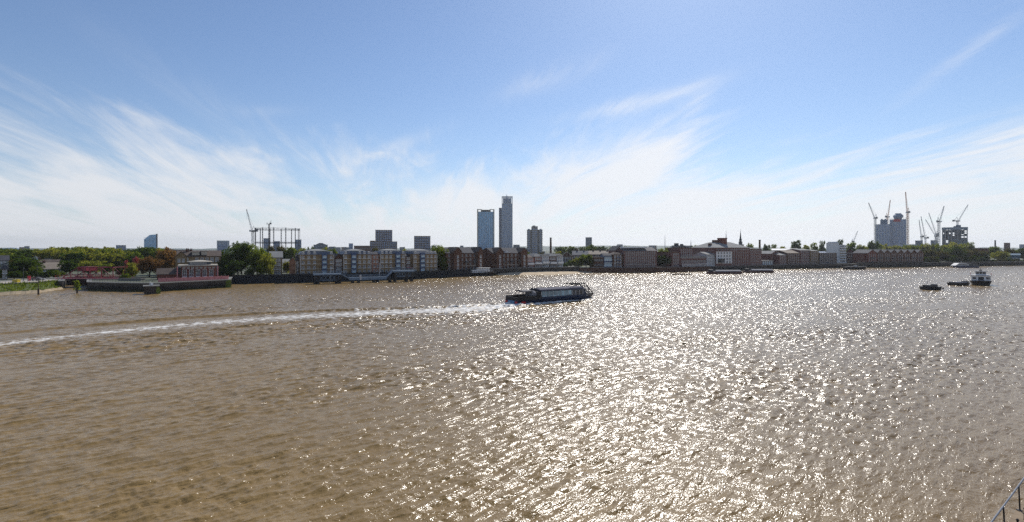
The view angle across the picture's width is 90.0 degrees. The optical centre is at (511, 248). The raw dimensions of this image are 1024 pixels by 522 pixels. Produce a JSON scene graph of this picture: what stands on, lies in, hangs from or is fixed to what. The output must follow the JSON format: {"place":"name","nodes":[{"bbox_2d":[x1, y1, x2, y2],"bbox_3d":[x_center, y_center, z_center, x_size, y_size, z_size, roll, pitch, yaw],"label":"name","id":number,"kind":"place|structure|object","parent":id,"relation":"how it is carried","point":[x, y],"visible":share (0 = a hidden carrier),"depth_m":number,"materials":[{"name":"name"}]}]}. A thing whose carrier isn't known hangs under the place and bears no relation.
{"place":"outdoors","nodes":[
{"label":"outdoors","id":0,"kind":"place"},
{"bbox_2d":[0,280,59,291],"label":"grass bank","id":1,"kind":"structure","parent":0,"point":[27,286],"depth_m":189.12,"materials":[{"name":"green plant"}]},
{"bbox_2d":[0,287,62,294],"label":"shore","id":2,"kind":"structure","parent":0,"point":[24,292],"depth_m":183.94,"materials":[{"name":"beige sand"}]},
{"bbox_2d":[0,250,1022,283],"bbox_3d":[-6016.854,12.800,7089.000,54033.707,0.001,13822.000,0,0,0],"label":"ground","id":3,"kind":"structure","parent":0,"point":[153,277],"depth_m":236.94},
{"bbox_2d":[0,255,9,276],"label":"house","id":4,"kind":"structure","parent":3,"relation":"on","point":[4,259],"depth_m":228.57,"materials":[{"name":"stone"}]},
{"bbox_2d":[6,271,22,278],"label":"tree","id":5,"kind":"object","parent":3,"relation":"on","point":[14,274],"visible":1,"depth_m":215.37,"materials":[{"name":"green plant"}]},
{"bbox_2d":[0,257,45,272],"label":"tree","id":6,"kind":"object","parent":3,"relation":"on","point":[18,264],"visible":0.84,"depth_m":229.72,"materials":[{"name":"green plant"}]},
{"bbox_2d":[13,249,33,257],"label":"tree","id":7,"kind":"object","parent":3,"relation":"on","point":[29,253],"visible":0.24,"depth_m":338.65,"materials":[{"name":"green plant"}]},
{"bbox_2d":[28,266,42,276],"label":"tree","id":8,"kind":"object","parent":3,"relation":"on","point":[33,270],"visible":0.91,"depth_m":226.62,"materials":[{"name":"green plant"}]},
{"bbox_2d":[40,260,63,271],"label":"house","id":9,"kind":"structure","parent":3,"relation":"on","point":[49,265],"depth_m":263.43,"materials":[{"name":"brown brick"}]},
{"bbox_2d":[42,248,65,259],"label":"tree","id":10,"kind":"object","parent":3,"relation":"on","point":[55,254],"visible":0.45,"depth_m":342.51,"materials":[{"name":"green plant"}]},
{"bbox_2d":[56,259,78,274],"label":"tree","id":11,"kind":"object","parent":3,"relation":"on","point":[67,266],"visible":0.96,"depth_m":244.56,"materials":[{"name":"green plant"}]},
{"bbox_2d":[57,251,86,262],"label":"tree","id":12,"kind":"object","parent":3,"relation":"on","point":[72,256],"visible":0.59,"depth_m":294.11,"materials":[{"name":"green plant"}]},
{"bbox_2d":[77,260,105,273],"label":"tree","id":13,"kind":"object","parent":3,"relation":"on","point":[89,263],"visible":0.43,"depth_m":259.19,"materials":[{"name":"green plant"}]},
{"bbox_2d":[92,252,118,266],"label":"tree","id":14,"kind":"object","parent":3,"relation":"on","point":[104,256],"visible":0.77,"depth_m":298.48,"materials":[{"name":"green plant"}]},
{"bbox_2d":[122,262,139,277],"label":"tree","id":15,"kind":"object","parent":3,"relation":"on","point":[131,269],"visible":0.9,"depth_m":222.59,"materials":[{"name":"green plant"}]},
{"bbox_2d":[122,251,143,266],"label":"tree","id":16,"kind":"object","parent":3,"relation":"on","point":[130,257],"visible":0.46,"depth_m":302.32,"materials":[{"name":"green plant"}]},
{"bbox_2d":[144,234,157,248],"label":"glass tower","id":17,"kind":"structure","parent":3,"relation":"on","point":[150,241],"depth_m":1300.93,"materials":[{"name":"blue glass"}]},
{"bbox_2d":[136,256,169,276],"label":"tree","id":18,"kind":"object","parent":3,"relation":"on","point":[149,264],"visible":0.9,"depth_m":231.82,"materials":[{"name":"brown plant"}]},
{"bbox_2d":[87,277,232,290],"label":"quay wall","id":19,"kind":"structure","parent":3,"relation":"on","point":[138,286],"depth_m":196.12,"materials":[{"name":"grey concrete"}]},
{"bbox_2d":[55,266,132,278],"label":"bascule bridge","id":20,"kind":"structure","parent":19,"relation":"on","point":[90,269],"depth_m":214.26,"materials":[{"name":"red metal"}]},
{"bbox_2d":[158,275,228,281],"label":"terrace fence","id":21,"kind":"object","parent":19,"relation":"on","point":[199,278],"visible":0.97,"depth_m":204.10,"materials":[{"name":"grey metal"}]},
{"bbox_2d":[155,246,176,267],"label":"tree","id":22,"kind":"object","parent":3,"relation":"on","point":[168,255],"visible":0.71,"depth_m":250.61,"materials":[{"name":"brown plant"}]},
{"bbox_2d":[175,251,187,267],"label":"house","id":23,"kind":"structure","parent":3,"relation":"on","point":[180,258],"depth_m":235.87,"materials":[{"name":"beige brick"}]},
{"bbox_2d":[156,260,217,279],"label":"riverside pub","id":24,"kind":"structure","parent":3,"relation":"on","point":[200,268],"depth_m":215.21,"materials":[{"name":"red brick"}]},
{"bbox_2d":[177,248,221,275],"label":"building","id":25,"kind":"structure","parent":3,"relation":"on","point":[214,256],"depth_m":242.20,"materials":[{"name":"beige brick"}]},
{"bbox_2d":[217,241,228,254],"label":"office block","id":26,"kind":"structure","parent":3,"relation":"on","point":[221,245],"depth_m":1099.36,"materials":[{"name":"grey glass"}]},
{"bbox_2d":[224,260,247,274],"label":"tree","id":27,"kind":"object","parent":3,"relation":"on","point":[240,266],"visible":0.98,"depth_m":241.26,"materials":[{"name":"green plant"}]},
{"bbox_2d":[222,241,252,274],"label":"tree","id":28,"kind":"object","parent":3,"relation":"on","point":[238,253],"visible":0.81,"depth_m":252.86,"materials":[{"name":"green plant"}]},
{"bbox_2d":[245,243,268,273],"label":"tree","id":29,"kind":"object","parent":3,"relation":"on","point":[254,257],"visible":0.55,"depth_m":249.62,"materials":[{"name":"green plant"}]},
{"bbox_2d":[255,264,266,273],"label":"bush","id":30,"kind":"object","parent":3,"relation":"on","point":[260,269],"visible":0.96,"depth_m":239.70,"materials":[{"name":"green plant"}]},
{"bbox_2d":[256,252,276,273],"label":"tree","id":31,"kind":"object","parent":3,"relation":"on","point":[266,261],"visible":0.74,"depth_m":244.29,"materials":[{"name":"green plant"}]},
{"bbox_2d":[269,251,282,273],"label":"house","id":32,"kind":"structure","parent":3,"relation":"on","point":[278,256],"depth_m":250.68,"materials":[{"name":"beige brick"}]},
{"bbox_2d":[254,227,299,251],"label":"gasholder","id":33,"kind":"object","parent":3,"relation":"on","point":[285,242],"visible":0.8,"depth_m":546.79,"materials":[{"name":"grey metal"}]},
{"bbox_2d":[283,247,298,258],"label":"tree","id":34,"kind":"object","parent":3,"relation":"on","point":[291,251],"visible":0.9,"depth_m":408.12,"materials":[{"name":"green plant"}]},
{"bbox_2d":[289,257,295,273],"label":"house","id":35,"kind":"structure","parent":3,"relation":"on","point":[292,265],"depth_m":254.00,"materials":[{"name":"orange brick"}]},
{"bbox_2d":[297,249,334,273],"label":"apartment block","id":36,"kind":"structure","parent":3,"relation":"on","point":[311,261],"depth_m":251.31,"materials":[{"name":"beige brick"}]},
{"bbox_2d":[334,253,342,272],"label":"link house","id":37,"kind":"structure","parent":3,"relation":"on","point":[338,257],"depth_m":257.83,"materials":[{"name":"grey glass"}]},
{"bbox_2d":[232,269,473,283],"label":"piled wall","id":38,"kind":"structure","parent":3,"relation":"on","point":[267,278],"depth_m":248.74,"materials":[{"name":"metal"}]},
{"bbox_2d":[338,249,370,272],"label":"apartment block","id":39,"kind":"structure","parent":3,"relation":"on","point":[355,260],"depth_m":260.51,"materials":[{"name":"beige brick"}]},
{"bbox_2d":[370,252,378,271],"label":"link house","id":40,"kind":"structure","parent":3,"relation":"on","point":[374,261],"depth_m":267.09,"materials":[{"name":"pink brick"}]},
{"bbox_2d":[370,241,396,251],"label":"tower podium","id":41,"kind":"object","parent":3,"relation":"on","point":[380,245],"visible":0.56,"depth_m":784.63,"materials":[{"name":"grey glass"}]},
{"bbox_2d":[375,230,391,240],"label":"tower block","id":42,"kind":"structure","parent":3,"relation":"on","point":[383,235],"depth_m":799.79,"materials":[{"name":"grey glass"}]},
{"bbox_2d":[374,249,404,271],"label":"apartment block","id":43,"kind":"structure","parent":3,"relation":"on","point":[390,259],"depth_m":269.56,"materials":[{"name":"beige brick"}]},
{"bbox_2d":[404,249,436,270],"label":"apartment block","id":44,"kind":"structure","parent":3,"relation":"on","point":[422,260],"depth_m":279.36,"materials":[{"name":"beige brick"}]},
{"bbox_2d":[414,236,429,249],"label":"tower block","id":45,"kind":"structure","parent":3,"relation":"on","point":[421,242],"depth_m":779.72,"materials":[{"name":"grey glass"}]},
{"bbox_2d":[430,244,449,269],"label":"tree","id":46,"kind":"object","parent":3,"relation":"on","point":[442,259],"visible":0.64,"depth_m":291.83,"materials":[{"name":"green plant"}]},
{"bbox_2d":[436,247,483,269],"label":"apartment block","id":47,"kind":"structure","parent":3,"relation":"on","point":[464,257],"depth_m":302.13,"materials":[{"name":"brown brick"}]},
{"bbox_2d":[477,209,493,249],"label":"glass tower","id":48,"kind":"structure","parent":3,"relation":"on","point":[485,228],"depth_m":899.80,"materials":[{"name":"blue glass"}]},
{"bbox_2d":[483,247,527,267],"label":"apartment block","id":49,"kind":"structure","parent":3,"relation":"on","point":[499,257],"depth_m":324.07,"materials":[{"name":"brown brick"}]},
{"bbox_2d":[499,195,512,247],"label":"glass tower","id":50,"kind":"structure","parent":3,"relation":"on","point":[506,225],"depth_m":904.96,"materials":[{"name":"grey glass"}]},
{"bbox_2d":[528,253,541,266],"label":"terraced house","id":51,"kind":"structure","parent":3,"relation":"on","point":[537,260],"depth_m":336.49,"materials":[{"name":"grey brick"}]},
{"bbox_2d":[527,225,544,253],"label":"tower block","id":52,"kind":"structure","parent":3,"relation":"on","point":[534,239],"depth_m":698.43,"materials":[{"name":"grey concrete"}]},
{"bbox_2d":[539,254,549,266],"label":"terraced house","id":53,"kind":"structure","parent":3,"relation":"on","point":[545,261],"depth_m":339.08,"materials":[{"name":"white paint"}]},
{"bbox_2d":[545,253,556,266],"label":"terraced house","id":54,"kind":"structure","parent":3,"relation":"on","point":[552,259],"depth_m":341.80,"materials":[{"name":"white brick"}]},
{"bbox_2d":[554,254,563,266],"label":"terraced house","id":55,"kind":"structure","parent":3,"relation":"on","point":[559,260],"depth_m":344.08,"materials":[{"name":"stone"}]},
{"bbox_2d":[572,249,588,264],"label":"house","id":56,"kind":"structure","parent":3,"relation":"on","point":[577,253],"depth_m":401.88,"materials":[{"name":"brick"}]},
{"bbox_2d":[578,254,593,266],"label":"tree","id":57,"kind":"object","parent":3,"relation":"on","point":[585,259],"visible":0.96,"depth_m":351.09,"materials":[{"name":"green plant"}]},
{"bbox_2d":[591,257,603,266],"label":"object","id":58,"kind":"structure","parent":3,"relation":"on","point":[598,261],"depth_m":350.29,"materials":[{"name":"brown brick"}]},
{"bbox_2d":[599,253,611,266],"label":"building","id":59,"kind":"structure","parent":3,"relation":"on","point":[607,259],"depth_m":351.49,"materials":[{"name":"stone"}]},
{"bbox_2d":[611,252,622,266],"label":"tower house","id":60,"kind":"structure","parent":3,"relation":"on","point":[617,259],"depth_m":350.81,"materials":[{"name":"brown brick"}]},
{"bbox_2d":[619,247,656,266],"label":"warehouse","id":61,"kind":"structure","parent":3,"relation":"on","point":[639,256],"depth_m":351.65,"materials":[{"name":"brick"}]},
{"bbox_2d":[579,266,710,271],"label":"brick river wall","id":62,"kind":"structure","parent":3,"relation":"on","point":[645,269],"depth_m":350.45,"materials":[{"name":"brown brick"}]},
{"bbox_2d":[657,255,672,266],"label":"tree","id":63,"kind":"object","parent":3,"relation":"on","point":[662,259],"visible":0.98,"depth_m":361.60,"materials":[{"name":"green plant"}]},
{"bbox_2d":[657,252,679,266],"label":"building","id":64,"kind":"structure","parent":3,"relation":"on","point":[674,257],"depth_m":359.86,"materials":[{"name":"brick"}]},
{"bbox_2d":[666,247,692,256],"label":"building","id":65,"kind":"structure","parent":3,"relation":"on","point":[685,251],"depth_m":369.87,"materials":[{"name":"brick"}]},
{"bbox_2d":[680,256,707,266],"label":"building","id":66,"kind":"structure","parent":3,"relation":"on","point":[692,261],"depth_m":366.67,"materials":[{"name":"brick"}]},
{"bbox_2d":[693,252,714,265],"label":"house","id":67,"kind":"structure","parent":3,"relation":"on","point":[710,259],"depth_m":375.03,"materials":[{"name":"white paint"}]},
{"bbox_2d":[690,238,749,265],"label":"warehouse","id":68,"kind":"structure","parent":3,"relation":"on","point":[724,251],"depth_m":384.90,"materials":[{"name":"brick"}]},
{"bbox_2d":[749,247,761,264],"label":"warehouse","id":69,"kind":"structure","parent":3,"relation":"on","point":[755,256],"depth_m":396.11,"materials":[{"name":"brick"}]},
{"bbox_2d":[762,251,777,264],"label":"riverside house","id":70,"kind":"structure","parent":3,"relation":"on","point":[767,255],"depth_m":417.79,"materials":[{"name":"brick"}]},
{"bbox_2d":[774,252,786,264],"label":"riverside house","id":71,"kind":"structure","parent":3,"relation":"on","point":[780,258],"depth_m":414.71,"materials":[{"name":"brick"}]},
{"bbox_2d":[710,264,857,269],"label":"stone river wall","id":72,"kind":"structure","parent":3,"relation":"on","point":[782,266],"depth_m":409.38,"materials":[{"name":"grey stone"}]},
{"bbox_2d":[776,250,799,263],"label":"riverside house","id":73,"kind":"structure","parent":3,"relation":"on","point":[793,257],"depth_m":419.81,"materials":[{"name":"brown brick"}]},
{"bbox_2d":[789,249,810,263],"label":"riverside warehouse","id":74,"kind":"structure","parent":3,"relation":"on","point":[804,256],"depth_m":424.50,"materials":[{"name":"brick"}]},
{"bbox_2d":[810,250,818,263],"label":"riverside warehouse","id":75,"kind":"structure","parent":3,"relation":"on","point":[814,256],"depth_m":426.19,"materials":[{"name":"beige brick"}]},
{"bbox_2d":[819,253,836,263],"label":"riverside flats","id":76,"kind":"structure","parent":3,"relation":"on","point":[827,258],"depth_m":429.86,"materials":[{"name":"brown brick"}]},
{"bbox_2d":[826,242,838,262],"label":"apartment block","id":77,"kind":"structure","parent":3,"relation":"on","point":[832,247],"depth_m":461.65,"materials":[{"name":"white paint"}]},
{"bbox_2d":[839,245,846,262],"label":"apartment block","id":78,"kind":"structure","parent":3,"relation":"on","point":[842,254],"depth_m":457.53,"materials":[{"name":"white paint"}]},
{"bbox_2d":[846,249,853,262],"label":"apartment block","id":79,"kind":"structure","parent":3,"relation":"on","point":[849,255],"depth_m":464.08,"materials":[{"name":"red brick"}]},
{"bbox_2d":[853,249,876,262],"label":"terraced house","id":80,"kind":"structure","parent":3,"relation":"on","point":[864,255],"depth_m":446.65,"materials":[{"name":"red brick"}]},
{"bbox_2d":[867,240,881,248],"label":"tree","id":81,"kind":"object","parent":3,"relation":"on","point":[872,245],"visible":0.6,"depth_m":597.40,"materials":[{"name":"green plant"}]},
{"bbox_2d":[873,249,883,261],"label":"terraced house","id":82,"kind":"structure","parent":3,"relation":"on","point":[880,255],"depth_m":446.98,"materials":[{"name":"brown brick"}]},
{"bbox_2d":[877,219,889,245],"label":"unfinished tower","id":83,"kind":"structure","parent":3,"relation":"on","point":[883,232],"depth_m":999.34,"materials":[{"name":"grey glass"}]},
{"bbox_2d":[856,262,923,267],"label":"tall river wall","id":84,"kind":"structure","parent":3,"relation":"on","point":[891,264],"depth_m":446.31,"materials":[{"name":"black paint"}]},
{"bbox_2d":[890,213,905,246],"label":"unfinished tower","id":85,"kind":"structure","parent":3,"relation":"on","point":[897,229],"depth_m":998.86,"materials":[{"name":"grey glass"}]},
{"bbox_2d":[905,192,909,243],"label":"tower crane","id":86,"kind":"object","parent":85,"relation":"on","point":[907,223],"visible":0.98,"depth_m":995.52,"materials":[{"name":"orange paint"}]},
{"bbox_2d":[924,249,939,257],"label":"tree","id":87,"kind":"object","parent":3,"relation":"on","point":[930,253],"visible":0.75,"depth_m":479.30,"materials":[{"name":"green plant"}]},
{"bbox_2d":[933,250,949,261],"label":"tree","id":88,"kind":"object","parent":3,"relation":"on","point":[942,255],"visible":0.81,"depth_m":480.55,"materials":[{"name":"green plant"}]},
{"bbox_2d":[942,225,967,246],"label":"unfinished tower","id":89,"kind":"structure","parent":3,"relation":"on","point":[957,230],"depth_m":1004.48,"materials":[{"name":"concrete"}]},
{"bbox_2d":[942,246,967,257],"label":"tree","id":90,"kind":"object","parent":3,"relation":"on","point":[957,251],"visible":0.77,"depth_m":483.42,"materials":[{"name":"green plant"}]},
{"bbox_2d":[924,261,1023,266],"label":"park river wall","id":91,"kind":"structure","parent":3,"relation":"on","point":[942,264],"depth_m":476.84,"materials":[{"name":"grey stone"}]},
{"bbox_2d":[989,251,1010,258],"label":"tree","id":92,"kind":"object","parent":3,"relation":"on","point":[1001,255],"visible":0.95,"depth_m":515.80,"materials":[{"name":"green plant"}]},
{"bbox_2d":[0,266,1023,521],"bbox_3d":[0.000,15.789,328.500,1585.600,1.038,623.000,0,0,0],"label":"river","id":93,"kind":"structure","parent":0,"point":[842,394],"depth_m":54.02,"materials":[{"name":"liquid"}]},
{"bbox_2d":[143,283,160,294],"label":"mooring block","id":94,"kind":"structure","parent":93,"relation":"in","point":[152,289],"depth_m":181.18,"materials":[{"name":"grey concrete"}]},
{"bbox_2d":[313,263,414,283],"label":"jetty","id":95,"kind":"object","parent":93,"relation":"in","point":[317,280],"visible":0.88,"depth_m":243.63,"materials":[{"name":"blue metal"}]},
{"bbox_2d":[471,266,494,275],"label":"moored vessel","id":96,"kind":"object","parent":93,"relation":"on","point":[482,272],"visible":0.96,"depth_m":301.60,"materials":[{"name":"black paint"}]},
{"bbox_2d":[505,282,593,303],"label":"tour boat","id":97,"kind":"object","parent":93,"relation":"on","point":[548,294],"visible":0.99,"depth_m":152.49,"materials":[{"name":"blue paint"}]},
{"bbox_2d":[706,269,742,273],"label":"barge","id":98,"kind":"object","parent":93,"relation":"on","point":[711,271],"visible":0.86,"depth_m":326.08,"materials":[{"name":"grey metal"}]},
{"bbox_2d":[743,268,773,272],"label":"barge","id":99,"kind":"object","parent":93,"relation":"on","point":[747,270],"visible":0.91,"depth_m":341.04,"materials":[{"name":"grey metal"}]},
{"bbox_2d":[843,265,865,269],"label":"dark barge","id":100,"kind":"object","parent":93,"relation":"on","point":[854,267],"visible":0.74,"depth_m":394.46,"materials":[{"name":"black paint"}]},
{"bbox_2d":[919,284,943,289],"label":"work pontoon","id":101,"kind":"object","parent":93,"relation":"on","point":[931,287],"visible":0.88,"depth_m":199.01,"materials":[{"name":"black paint"}]},
{"bbox_2d":[947,280,969,285],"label":"hopper barge","id":102,"kind":"object","parent":93,"relation":"on","point":[962,283],"visible":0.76,"depth_m":223.34,"materials":[{"name":"black paint"}]},
{"bbox_2d":[951,263,978,267],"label":"ferry","id":103,"kind":"object","parent":93,"relation":"on","point":[960,265],"visible":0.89,"depth_m":432.97,"materials":[{"name":"white metal"}]},
{"bbox_2d":[970,268,991,285],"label":"tugboat","id":104,"kind":"object","parent":93,"relation":"on","point":[980,277],"visible":0.95,"depth_m":224.12,"materials":[{"name":"white metal"}]},
{"bbox_2d":[0,0,1023,248],"label":"sky","id":105,"kind":"structure","parent":0,"point":[123,122],"materials":[{"name":"blue"}]},
{"bbox_2d":[30,245,1018,249],"bbox_3d":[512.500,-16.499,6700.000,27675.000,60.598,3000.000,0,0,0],"label":"hills","id":106,"kind":"structure","parent":0,"point":[553,247],"depth_m":5962.60,"materials":[{"name":"green plant"}]},
{"bbox_2d":[498,271,591,274],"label":"beach","id":107,"kind":"structure","parent":0,"point":[545,273],"depth_m":323.31,"materials":[{"name":"beige sand"}]},
{"bbox_2d":[474,267,578,274],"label":"beach wall","id":108,"kind":"structure","parent":107,"relation":"on","point":[508,270],"depth_m":328.83,"materials":[{"name":"grey concrete"}]},
{"bbox_2d":[1008,499,1023,521],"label":"quay","id":109,"kind":"structure","parent":0,"point":[1019,515],"depth_m":22.08,"materials":[{"name":"beige concrete"}]},
{"bbox_2d":[990,477,1023,521],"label":"quay railing","id":110,"kind":"object","parent":109,"relation":"on","point":[1006,501],"visible":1,"depth_m":21.41,"materials":[{"name":"metal"}]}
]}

